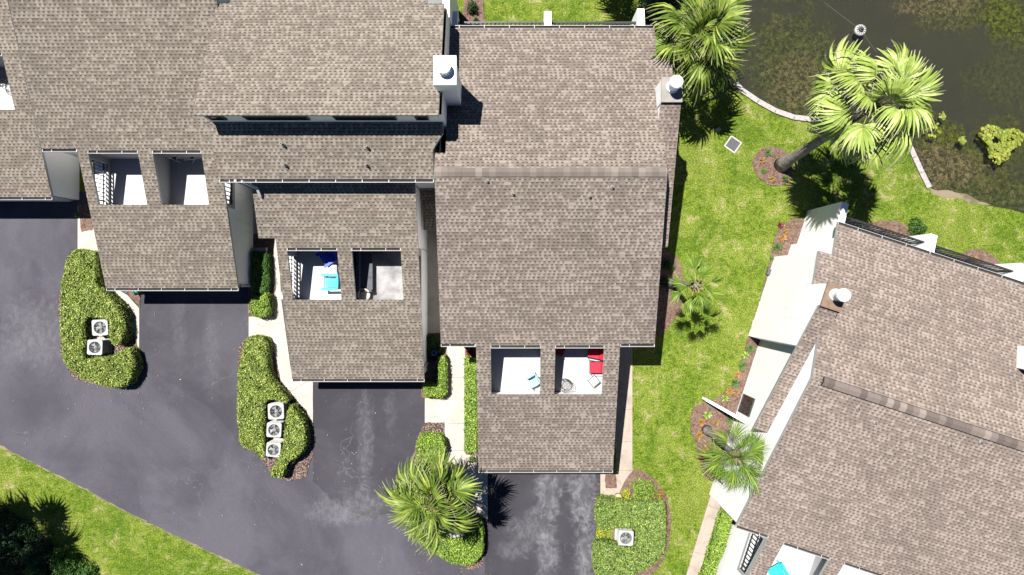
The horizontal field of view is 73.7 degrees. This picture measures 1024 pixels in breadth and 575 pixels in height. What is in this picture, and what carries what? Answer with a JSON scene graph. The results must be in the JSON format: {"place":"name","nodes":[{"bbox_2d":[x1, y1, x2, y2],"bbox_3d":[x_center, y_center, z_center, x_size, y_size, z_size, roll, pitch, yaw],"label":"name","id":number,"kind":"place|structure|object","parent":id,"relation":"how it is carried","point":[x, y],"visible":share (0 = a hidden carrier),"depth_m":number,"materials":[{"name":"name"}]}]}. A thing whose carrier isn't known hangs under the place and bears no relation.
{"place":"outdoors","nodes":[
{"label":"outdoors","id":0,"kind":"place"},
{"bbox_2d":[78,207,138,348],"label":"path","id":1,"kind":"structure","parent":0,"point":[86,239],"depth_m":36.97,"materials":[{"name":"concrete"}]},
{"bbox_2d":[139,287,248,440],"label":"driveway","id":2,"kind":"structure","parent":0,"point":[177,337],"depth_m":36.99,"materials":[{"name":"asphalt"}]},
{"bbox_2d":[0,191,484,574],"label":"road","id":3,"kind":"structure","parent":0,"point":[160,467],"depth_m":36.99,"materials":[{"name":"asphalt"}]},
{"bbox_2d":[77,203,92,231],"bbox_3d":[-23.100,-3.803,36.987,0.858,0.065,1.586,0,90,0],"label":"doormat","id":4,"kind":"object","parent":3,"relation":"on","point":[86,224],"visible":0.68,"depth_m":36.95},
{"bbox_2d":[58,255,137,387],"bbox_3d":[-22.375,1.758,36.987,4.393,0.065,7.327,0,90,0],"label":"garden bed","id":5,"kind":"object","parent":3,"relation":"on","point":[130,343],"visible":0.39,"depth_m":36.95,"materials":[{"name":"soil mulch"}]},
{"bbox_2d":[87,337,111,354],"bbox_3d":[-22.120,3.172,36.573,0.993,0.794,0.993,0,90,0],"label":"air conditioner","id":6,"kind":"object","parent":5,"relation":"on","point":[99,345],"visible":1,"depth_m":36.36,"materials":[{"name":"metal"}]},
{"bbox_2d":[58,248,143,388],"bbox_3d":[-21.962,1.634,36.404,4.124,1.207,7.512,0,90,0],"label":"hedge","id":7,"kind":"object","parent":5,"relation":"on","point":[87,298],"visible":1,"depth_m":36.09,"materials":[{"name":"green plant"}]},
{"bbox_2d":[92,318,109,335],"bbox_3d":[-21.849,2.120,36.573,1.000,0.794,1.000,-3,90,0],"label":"air conditioner","id":8,"kind":"object","parent":5,"relation":"on","point":[100,327],"visible":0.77,"depth_m":36.20,"materials":[{"name":"metal"}]},
{"bbox_2d":[238,337,313,480],"bbox_3d":[-12.791,6.584,36.987,4.111,0.065,7.825,0,90,0],"label":"garden bed","id":9,"kind":"object","parent":3,"relation":"on","point":[299,464],"visible":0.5,"depth_m":36.95,"materials":[{"name":"soil mulch"}]},
{"bbox_2d":[236,334,292,458],"bbox_3d":[-13.236,5.832,36.418,2.845,1.169,6.667,0,90,0],"label":"hedge","id":10,"kind":"object","parent":9,"relation":"on","point":[260,386],"visible":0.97,"depth_m":36.09,"materials":[{"name":"green plant"}]},
{"bbox_2d":[266,437,283,456],"bbox_3d":[-12.655,8.601,36.573,0.920,0.794,0.920,5,90,0],"label":"air conditioner","id":11,"kind":"object","parent":9,"relation":"on","point":[273,447],"visible":0.86,"depth_m":36.25,"materials":[{"name":"metal"}]},
{"bbox_2d":[266,419,285,437],"bbox_3d":[-12.621,7.549,36.573,0.940,0.794,0.940,3,90,0],"label":"air conditioner","id":12,"kind":"object","parent":9,"relation":"on","point":[275,428],"visible":0.98,"depth_m":36.30,"materials":[{"name":"metal"}]},
{"bbox_2d":[268,400,289,418],"bbox_3d":[-12.519,6.565,36.573,1.034,0.794,1.034,0,90,0],"label":"air conditioner","id":13,"kind":"object","parent":9,"relation":"on","point":[277,409],"visible":0.89,"depth_m":36.27,"materials":[{"name":"metal"}]},
{"bbox_2d":[270,403,310,477],"bbox_3d":[-11.632,8.275,36.435,1.563,1.129,4.038,15,90,0],"label":"hedge","id":14,"kind":"object","parent":9,"relation":"on","point":[297,439],"visible":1,"depth_m":36.11,"materials":[{"name":"green plant"}]},
{"bbox_2d":[249,199,312,426],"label":"path","id":15,"kind":"structure","parent":0,"point":[273,328],"depth_m":36.97,"materials":[{"name":"concrete"}]},
{"bbox_2d":[312,382,424,519],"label":"driveway","id":16,"kind":"structure","parent":0,"point":[381,416],"depth_m":36.99,"materials":[{"name":"asphalt"}]},
{"bbox_2d":[425,230,487,519],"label":"path","id":17,"kind":"structure","parent":0,"point":[435,407],"depth_m":36.97,"materials":[{"name":"concrete"}]},
{"bbox_2d":[120,292,719,553],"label":"path joints","id":18,"kind":"object","parent":17,"relation":"on","point":[462,423],"visible":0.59,"depth_m":36.96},
{"bbox_2d":[0,0,1023,574],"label":"ground","id":19,"kind":"structure","parent":0,"point":[730,210],"depth_m":37.00,"materials":[{"name":"green plant"}]},
{"bbox_2d":[0,0,78,201],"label":"townhouse","id":20,"kind":"structure","parent":19,"relation":"on","point":[30,171],"depth_m":34.00,"materials":[{"name":"tile"}]},
{"bbox_2d":[0,197,70,201],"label":"garage door","id":21,"kind":"structure","parent":20,"relation":"in","point":[55,199],"depth_m":36.54,"materials":[{"name":"paint"}]},
{"bbox_2d":[0,516,94,574],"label":"garden bed","id":22,"kind":"object","parent":19,"relation":"on","point":[46,551],"visible":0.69,"depth_m":36.95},
{"bbox_2d":[0,501,16,533],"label":"shrub","id":23,"kind":"object","parent":22,"relation":"on","point":[3,514],"visible":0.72,"depth_m":36.66,"materials":[{"name":"green plant"}]},
{"bbox_2d":[0,542,29,574],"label":"shrub","id":24,"kind":"object","parent":22,"relation":"on","point":[6,568],"visible":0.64,"depth_m":36.31,"materials":[{"name":"green plant"}]},
{"bbox_2d":[0,512,40,553],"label":"shrub","id":25,"kind":"object","parent":22,"relation":"on","point":[14,533],"visible":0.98,"depth_m":36.43,"materials":[{"name":"green plant"}]},
{"bbox_2d":[8,529,55,574],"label":"shrub","id":26,"kind":"object","parent":22,"relation":"on","point":[33,552],"visible":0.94,"depth_m":36.33,"materials":[{"name":"green plant"}]},
{"bbox_2d":[23,564,48,574],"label":"shrub","id":27,"kind":"object","parent":22,"relation":"on","point":[28,572],"visible":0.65,"depth_m":36.40,"materials":[{"name":"green plant"}]},
{"bbox_2d":[43,543,86,574],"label":"shrub","id":28,"kind":"object","parent":22,"relation":"on","point":[61,564],"visible":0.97,"depth_m":36.49,"materials":[{"name":"green plant"}]},
{"bbox_2d":[65,561,99,574],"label":"shrub","id":29,"kind":"object","parent":22,"relation":"on","point":[82,570],"visible":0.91,"depth_m":36.62,"materials":[{"name":"green plant"}]},
{"bbox_2d":[0,445,259,574],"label":"lawn edge","id":30,"kind":"object","parent":19,"relation":"on","point":[98,497],"visible":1,"depth_m":36.99,"materials":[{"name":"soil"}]},
{"bbox_2d":[8,0,252,290],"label":"townhouse","id":31,"kind":"structure","parent":19,"relation":"on","point":[112,85],"depth_m":32.03,"materials":[{"name":"tile"}]},
{"bbox_2d":[251,247,267,251],"bbox_3d":[-13.577,-2.031,36.700,0.792,0.250,0.200,-2,90,0],"label":"planter edge","id":32,"kind":"object","parent":31,"relation":"attached to","point":[261,249],"visible":0.93,"depth_m":36.58,"materials":[{"name":"brown wood"}]},
{"bbox_2d":[129,291,140,306],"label":"garden bed","id":33,"kind":"object","parent":19,"relation":"on","point":[136,298],"visible":0.51,"depth_m":36.95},
{"bbox_2d":[248,234,273,316],"bbox_3d":[-13.591,-0.668,36.987,1.444,0.065,4.536,0,90,0],"label":"garden bed","id":34,"kind":"object","parent":19,"relation":"on","point":[268,243],"visible":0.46,"depth_m":36.95,"materials":[{"name":"soil"}]},
{"bbox_2d":[251,250,272,295],"bbox_3d":[-13.395,-0.803,36.546,1.080,0.912,2.528,0,90,0],"label":"hedge","id":35,"kind":"object","parent":34,"relation":"on","point":[262,276],"visible":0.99,"depth_m":36.32,"materials":[{"name":"green plant"}]},
{"bbox_2d":[248,292,275,318],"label":"hedge","id":36,"kind":"object","parent":34,"relation":"on","point":[261,306],"visible":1,"depth_m":36.27,"materials":[{"name":"green plant"}]},
{"bbox_2d":[192,0,461,381],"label":"townhouse","id":37,"kind":"structure","parent":19,"relation":"on","point":[327,121],"depth_m":30.04,"materials":[{"name":"tile"}]},
{"bbox_2d":[205,116,227,119],"bbox_3d":[-12.380,-7.107,28.626,0.694,0.590,0.066,0,90,0],"label":"window","id":38,"kind":"structure","parent":37,"relation":"in","point":[209,117],"depth_m":28.59,"materials":[{"name":"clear glass"}]},
{"bbox_2d":[242,116,310,119],"bbox_3d":[-9.866,-7.107,28.626,2.670,0.590,0.066,0,90,0],"label":"window","id":39,"kind":"structure","parent":37,"relation":"in","point":[246,117],"depth_m":28.58,"materials":[{"name":"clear glass"}]},
{"bbox_2d":[315,251,337,267],"bbox_3d":[-9.113,-1.594,34.058,1.018,0.927,0.850,-35,90,0],"label":"parasol","id":40,"kind":"object","parent":37,"relation":"on","point":[333,256],"visible":0.73,"depth_m":34.14,"materials":[{"name":"blue fabric"}]},
{"bbox_2d":[321,273,338,290],"bbox_3d":[-8.962,-0.272,34.058,1.018,0.927,0.850,0,90,0],"label":"adirondack chair","id":41,"kind":"object","parent":37,"relation":"on","point":[329,279],"visible":0.98,"depth_m":34.01,"materials":[{"name":"teal paint"}]},
{"bbox_2d":[328,265,337,272],"bbox_3d":[-8.968,-0.910,34.274,0.408,0.450,0.420,0,90,0],"label":"side table","id":42,"kind":"object","parent":37,"relation":"on","point":[331,268],"visible":0.96,"depth_m":34.05,"materials":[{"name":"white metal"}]},
{"bbox_2d":[357,288,370,299],"bbox_3d":[-7.395,0.357,34.159,0.617,0.580,0.647,0,90,0],"label":"armchair","id":43,"kind":"object","parent":37,"relation":"on","point":[363,295],"visible":0.91,"depth_m":34.12,"materials":[{"name":"wicker"}]},
{"bbox_2d":[332,116,396,119],"bbox_3d":[-6.155,-7.107,28.626,2.601,0.590,0.066,0,90,0],"label":"window","id":44,"kind":"structure","parent":37,"relation":"in","point":[335,117],"depth_m":28.57,"materials":[{"name":"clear glass"}]},
{"bbox_2d":[356,251,373,291],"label":"wall","id":45,"kind":"structure","parent":37,"relation":"on","point":[365,269],"depth_m":34.06,"materials":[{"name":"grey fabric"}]},
{"bbox_2d":[370,251,402,299],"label":"floor","id":46,"kind":"structure","parent":37,"relation":"on","point":[388,284],"depth_m":34.49,"materials":[{"name":"concrete"}]},
{"bbox_2d":[414,116,428,119],"bbox_3d":[-3.780,-7.107,28.626,0.555,0.590,0.066,0,90,0],"label":"window","id":47,"kind":"structure","parent":37,"relation":"in","point":[416,117],"depth_m":28.59,"materials":[{"name":"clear glass"}]},
{"bbox_2d":[9,148,793,574],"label":"leaf litter","id":48,"kind":"object","parent":19,"relation":"on","point":[425,416],"visible":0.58,"depth_m":36.94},
{"bbox_2d":[421,333,446,397],"bbox_3d":[-4.219,4.207,36.987,1.484,0.065,3.558,0,90,0],"label":"garden bed","id":49,"kind":"object","parent":19,"relation":"on","point":[431,373],"visible":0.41,"depth_m":36.95,"materials":[{"name":"soil"}]},
{"bbox_2d":[426,333,443,358],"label":"hedge","id":50,"kind":"object","parent":49,"relation":"in","point":[433,342],"visible":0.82,"depth_m":36.57,"materials":[{"name":"green plant"}]},
{"bbox_2d":[423,354,448,398],"bbox_3d":[-4.081,4.756,36.473,1.467,1.054,2.424,0,90,0],"label":"hedge","id":51,"kind":"object","parent":49,"relation":"on","point":[437,388],"visible":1,"depth_m":36.27,"materials":[{"name":"green plant"}]},
{"bbox_2d":[445,349,446,455],"bbox_3d":[-3.589,6.207,36.985,0.104,0.070,5.791,0,90,0],"label":"kerb strip","id":52,"kind":"object","parent":19,"relation":"on","point":[446,411],"visible":0.58,"depth_m":36.95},
{"bbox_2d":[414,422,484,571],"bbox_3d":[-3.910,11.515,36.987,3.682,0.065,8.396,-22,90,0],"label":"garden bed","id":53,"kind":"object","parent":19,"relation":"on","point":[438,427],"visible":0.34,"depth_m":36.95,"materials":[{"name":"soil mulch"}]},
{"bbox_2d":[376,448,482,560],"bbox_3d":[-3.596,9.859,33.316,4.734,7.390,4.729,-41,90,0],"label":"palm tree","id":54,"kind":"object","parent":53,"relation":"on","point":[440,474],"visible":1,"depth_m":30.89,"materials":[{"name":"green plant"}]},
{"bbox_2d":[416,431,447,464],"bbox_3d":[-4.290,8.639,36.469,1.709,1.063,1.948,0,90,0],"label":"hedge","id":55,"kind":"object","parent":53,"relation":"on","point":[433,441],"visible":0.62,"depth_m":36.16,"materials":[{"name":"green plant"}]},
{"bbox_2d":[414,468,485,566],"bbox_3d":[-3.765,12.305,36.438,3.363,1.130,6.035,-37,90,0],"label":"hedge","id":56,"kind":"object","parent":53,"relation":"on","point":[466,549],"visible":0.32,"depth_m":36.13,"materials":[{"name":"green plant"}]},
{"bbox_2d":[448,518,465,537],"bbox_3d":[-2.986,12.841,36.573,0.940,0.794,0.940,-12,90,0],"label":"air conditioner","id":57,"kind":"object","parent":53,"relation":"on","point":[454,535],"visible":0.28,"depth_m":36.20,"materials":[{"name":"metal"}]},
{"bbox_2d":[465,347,477,454],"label":"garden bed","id":58,"kind":"object","parent":19,"relation":"on","point":[466,349],"visible":0.11,"depth_m":36.95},
{"bbox_2d":[463,356,477,453],"bbox_3d":[-2.185,6.248,36.527,0.894,0.958,5.259,0,90,0],"label":"hedge","id":59,"kind":"object","parent":58,"relation":"on","point":[470,429],"visible":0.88,"depth_m":36.29,"materials":[{"name":"green plant"}]},
{"bbox_2d":[466,347,475,356],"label":"plant","id":60,"kind":"object","parent":58,"relation":"on","point":[470,352],"visible":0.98,"depth_m":36.70,"materials":[{"name":"red plant"}]},
{"bbox_2d":[461,0,485,24],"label":"garden bed","id":61,"kind":"object","parent":19,"relation":"on","point":[471,17],"visible":0.41,"depth_m":36.95,"materials":[{"name":"soil"}]},
{"bbox_2d":[465,0,479,14],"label":"shrub","id":62,"kind":"object","parent":61,"relation":"on","point":[471,5],"visible":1,"depth_m":36.58,"materials":[{"name":"green plant"}]},
{"bbox_2d":[422,9,682,472],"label":"townhouse","id":63,"kind":"structure","parent":19,"relation":"on","point":[546,203],"depth_m":31.16,"materials":[{"name":"tile"}]},
{"bbox_2d":[525,371,539,388],"bbox_3d":[1.065,4.645,34.064,0.610,0.880,0.647,-30,90,0],"label":"plastic chair","id":64,"kind":"object","parent":63,"relation":"on","point":[533,381],"visible":0.91,"depth_m":34.06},
{"bbox_2d":[555,348,564,356],"bbox_3d":[2.225,3.013,33.997,0.866,1.007,0.656,20,90,0],"label":"cushioned chair","id":65,"kind":"object","parent":63,"relation":"on","point":[559,351],"visible":0.23,"depth_m":34.02,"materials":[{"name":"red fabric"}]},
{"bbox_2d":[560,378,572,392],"bbox_3d":[2.671,4.842,34.084,0.642,0.836,0.688,0,90,0],"label":"metal chair","id":66,"kind":"object","parent":63,"relation":"on","point":[564,385],"visible":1,"depth_m":34.07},
{"bbox_2d":[587,376,599,387],"bbox_3d":[4.091,4.682,34.291,0.466,0.417,0.466,-40,90,0],"label":"wire table","id":67,"kind":"object","parent":63,"relation":"on","point":[593,380],"visible":1,"depth_m":34.09,"materials":[{"name":"white metal"}]},
{"bbox_2d":[586,348,603,360],"bbox_3d":[4.236,3.268,33.997,0.866,1.007,0.656,12,90,0],"label":"cushioned chair","id":68,"kind":"object","parent":63,"relation":"on","point":[597,353],"visible":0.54,"depth_m":34.02,"materials":[{"name":"red fabric"}]},
{"bbox_2d":[589,360,602,372],"bbox_3d":[4.302,3.979,33.997,0.866,1.007,0.656,0,90,0],"label":"cushioned chair","id":69,"kind":"object","parent":63,"relation":"on","point":[595,366],"visible":0.65,"depth_m":34.02,"materials":[{"name":"red fabric"}]},
{"bbox_2d":[596,529,605,537],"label":"shrub","id":70,"kind":"object","parent":19,"relation":"on","point":[601,533],"visible":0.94,"depth_m":36.75,"materials":[{"name":"yellow plant"}]},
{"bbox_2d":[605,457,616,487],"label":"garden bed","id":71,"kind":"object","parent":19,"relation":"on","point":[610,482],"visible":0.48,"depth_m":36.95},
{"bbox_2d":[606,443,617,473],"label":"hedge","id":72,"kind":"object","parent":71,"relation":"on","point":[615,465],"visible":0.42,"depth_m":36.45,"materials":[{"name":"green plant"}]},
{"bbox_2d":[612,470,671,574],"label":"garden bed","id":73,"kind":"object","parent":19,"relation":"on","point":[631,478],"visible":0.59,"depth_m":36.95,"materials":[{"name":"soil"}]},
{"bbox_2d":[614,528,633,545],"bbox_3d":[6.039,13.282,36.573,0.960,0.794,0.960,3,90,0],"label":"air conditioner","id":74,"kind":"object","parent":73,"relation":"on","point":[624,537],"visible":0.82,"depth_m":36.23,"materials":[{"name":"metal"}]},
{"bbox_2d":[621,489,630,497],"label":"shrub","id":75,"kind":"object","parent":73,"relation":"on","point":[626,493],"visible":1,"depth_m":36.70,"materials":[{"name":"yellow plant"}]},
{"bbox_2d":[591,494,666,574],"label":"hedge","id":76,"kind":"object","parent":73,"relation":"on","point":[645,521],"visible":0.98,"depth_m":36.13,"materials":[{"name":"green plant"}]},
{"bbox_2d":[629,476,658,499],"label":"shrub","id":77,"kind":"object","parent":73,"relation":"on","point":[642,490],"visible":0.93,"depth_m":36.65,"materials":[{"name":"green plant"}]},
{"bbox_2d":[652,489,665,499],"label":"shrub","id":78,"kind":"object","parent":73,"relation":"on","point":[658,494],"visible":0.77,"depth_m":36.77,"materials":[{"name":"orange plant"}]},
{"bbox_2d":[632,0,668,26],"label":"shrub","id":79,"kind":"object","parent":19,"relation":"on","point":[647,12],"visible":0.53,"depth_m":36.18,"materials":[{"name":"green plant"}]},
{"bbox_2d":[656,251,682,335],"bbox_3d":[8.282,0.325,36.987,1.960,0.065,4.650,0,90,0],"label":"garden bed","id":80,"kind":"object","parent":19,"relation":"on","point":[667,312],"visible":0.62,"depth_m":36.95,"materials":[{"name":"soil"}]},
{"bbox_2d":[660,277,668,285],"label":"shrub","id":81,"kind":"object","parent":80,"relation":"on","point":[664,282],"visible":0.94,"depth_m":36.66,"materials":[{"name":"green plant"}]},
{"bbox_2d":[662,258,675,270],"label":"shrub","id":82,"kind":"object","parent":80,"relation":"on","point":[668,265],"visible":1,"depth_m":36.68,"materials":[{"name":"green plant"}]},
{"bbox_2d":[666,254,725,313],"bbox_3d":[8.457,-0.150,33.554,2.572,6.906,2.840,0,90,0],"label":"palm tree","id":83,"kind":"object","parent":80,"relation":"on","point":[692,284],"visible":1,"depth_m":30.95,"materials":[{"name":"green plant"}]},
{"bbox_2d":[661,0,681,12],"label":"shrub","id":84,"kind":"object","parent":19,"relation":"on","point":[671,2],"visible":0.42,"depth_m":36.32,"materials":[{"name":"green plant"}]},
{"bbox_2d":[680,100,689,114],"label":"shrub","id":85,"kind":"object","parent":19,"relation":"on","point":[683,105],"visible":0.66,"depth_m":36.60,"materials":[{"name":"green plant"}]},
{"bbox_2d":[643,0,759,107],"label":"palm tree","id":86,"kind":"object","parent":19,"relation":"on","point":[704,13],"visible":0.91,"depth_m":31.17,"materials":[{"name":"green plant"}]},
{"bbox_2d":[702,396,745,422],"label":"garden wall","id":87,"kind":"structure","parent":19,"relation":"on","point":[723,409],"depth_m":35.70,"materials":[{"name":"white paint"}]},
{"bbox_2d":[724,135,741,153],"bbox_3d":[11.963,-7.750,37.010,0.720,0.080,0.720,35,90,0],"label":"drain grate","id":88,"kind":"object","parent":19,"relation":"on","point":[732,144],"visible":1,"depth_m":36.98,"materials":[{"name":"metal"}]},
{"bbox_2d":[690,218,804,479],"bbox_3d":[12.724,3.213,36.987,3.524,0.065,15.006,18,90,0],"label":"garden bed","id":89,"kind":"object","parent":19,"relation":"on","point":[733,402],"visible":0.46,"depth_m":36.95,"materials":[{"name":"soil"}]},
{"bbox_2d":[692,417,770,495],"bbox_3d":[10.431,7.949,33.770,3.956,6.474,3.653,0,90,0],"label":"palm tree","id":90,"kind":"object","parent":89,"relation":"on","point":[736,456],"visible":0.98,"depth_m":31.57,"materials":[{"name":"green plant"}]},
{"bbox_2d":[773,242,782,252],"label":"plant","id":91,"kind":"object","parent":89,"relation":"on","point":[777,247],"visible":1,"depth_m":36.86,"materials":[{"name":"green plant"}]},
{"bbox_2d":[752,146,792,184],"bbox_3d":[14.109,-6.584,36.987,2.190,0.065,2.112,0,90,0],"label":"garden bed","id":92,"kind":"object","parent":19,"relation":"on","point":[768,164],"visible":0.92,"depth_m":36.95,"materials":[{"name":"soil"}]},
{"bbox_2d":[774,34,944,171],"bbox_3d":[14.808,-7.758,31.512,5.509,11.028,5.934,0,90,0],"label":"palm tree","id":93,"kind":"object","parent":19,"relation":"on","point":[908,83],"visible":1,"depth_m":27.59,"materials":[{"name":"green plant"}]},
{"bbox_2d":[709,202,1023,574],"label":"townhouse","id":94,"kind":"structure","parent":19,"relation":"on","point":[881,406],"depth_m":31.10,"materials":[{"name":"tile"}]},
{"bbox_2d":[738,394,754,416],"bbox_3d":[12.291,6.167,35.821,0.066,1.665,0.979,18,90,0],"label":"doormat","id":95,"kind":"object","parent":94,"relation":"in","point":[747,402],"depth_m":35.79,"materials":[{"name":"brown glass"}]},
{"bbox_2d":[768,560,788,574],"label":"adirondack chair","id":96,"kind":"object","parent":94,"relation":"on","point":[776,569],"visible":0.9,"depth_m":34.15,"materials":[{"name":"teal paint"}]},
{"bbox_2d":[721,0,1023,212],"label":"pond bed","id":97,"kind":"object","parent":19,"relation":"in","point":[973,50],"visible":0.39,"depth_m":37.80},
{"bbox_2d":[727,77,810,121],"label":"seawall","id":98,"kind":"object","parent":97,"relation":"on","point":[752,97],"visible":0.58,"depth_m":36.90,"materials":[{"name":"white concrete"}]},
{"bbox_2d":[863,220,912,236],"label":"garden bed","id":99,"kind":"object","parent":19,"relation":"on","point":[898,227],"visible":0.41,"depth_m":36.95,"materials":[{"name":"soil"}]},
{"bbox_2d":[906,216,928,235],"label":"shrub","id":100,"kind":"object","parent":99,"relation":"on","point":[916,227],"visible":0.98,"depth_m":36.70,"materials":[{"name":"green plant"}]},
{"bbox_2d":[907,146,931,188],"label":"seawall","id":101,"kind":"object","parent":19,"relation":"on","point":[920,170],"visible":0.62,"depth_m":36.90,"materials":[{"name":"beige concrete"}]},
{"bbox_2d":[929,188,989,204],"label":"sand bank","id":102,"kind":"structure","parent":19,"relation":"on","point":[952,194],"depth_m":36.99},
{"bbox_2d":[959,249,999,264],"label":"garden bed","id":103,"kind":"object","parent":19,"relation":"on","point":[983,255],"visible":0.41,"depth_m":36.95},
{"bbox_2d":[484,473,599,574],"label":"driveway","id":104,"kind":"structure","parent":0,"point":[541,524],"depth_m":36.99,"materials":[{"name":"asphalt"}]},
{"bbox_2d":[600,347,631,494],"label":"path","id":105,"kind":"structure","parent":0,"point":[623,429],"depth_m":36.97,"materials":[{"name":"concrete"}]},
{"bbox_2d":[686,495,719,574],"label":"path","id":106,"kind":"structure","parent":0,"point":[703,539],"depth_m":36.97,"materials":[{"name":"concrete"}]},
{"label":"pond water","id":107,"kind":"structure","parent":0,"visible":0},
{"bbox_2d":[854,24,865,35],"bbox_3d":[18.933,-13.992,37.080,0.620,0.440,0.620,0,90,0],"label":"pond fountain","id":108,"kind":"object","parent":107,"relation":"on","point":[859,29],"visible":1,"depth_m":37.05,"materials":[{"name":"white metal"}]},
{"bbox_2d":[925,123,940,137],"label":"water plants","id":109,"kind":"object","parent":107,"relation":"on","point":[936,127],"visible":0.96,"depth_m":37.15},
{"bbox_2d":[978,124,1023,164],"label":"water plants","id":110,"kind":"object","parent":107,"relation":"on","point":[1006,147],"visible":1,"depth_m":37.00,"materials":[{"name":"plant"}]},
{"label":"garden bed","id":111,"kind":"structure","parent":0,"visible":0},
{"bbox_2d":[698,509,733,574],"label":"hedge","id":112,"kind":"object","parent":111,"relation":"on","point":[719,538],"visible":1,"depth_m":36.33,"materials":[{"name":"green plant"}]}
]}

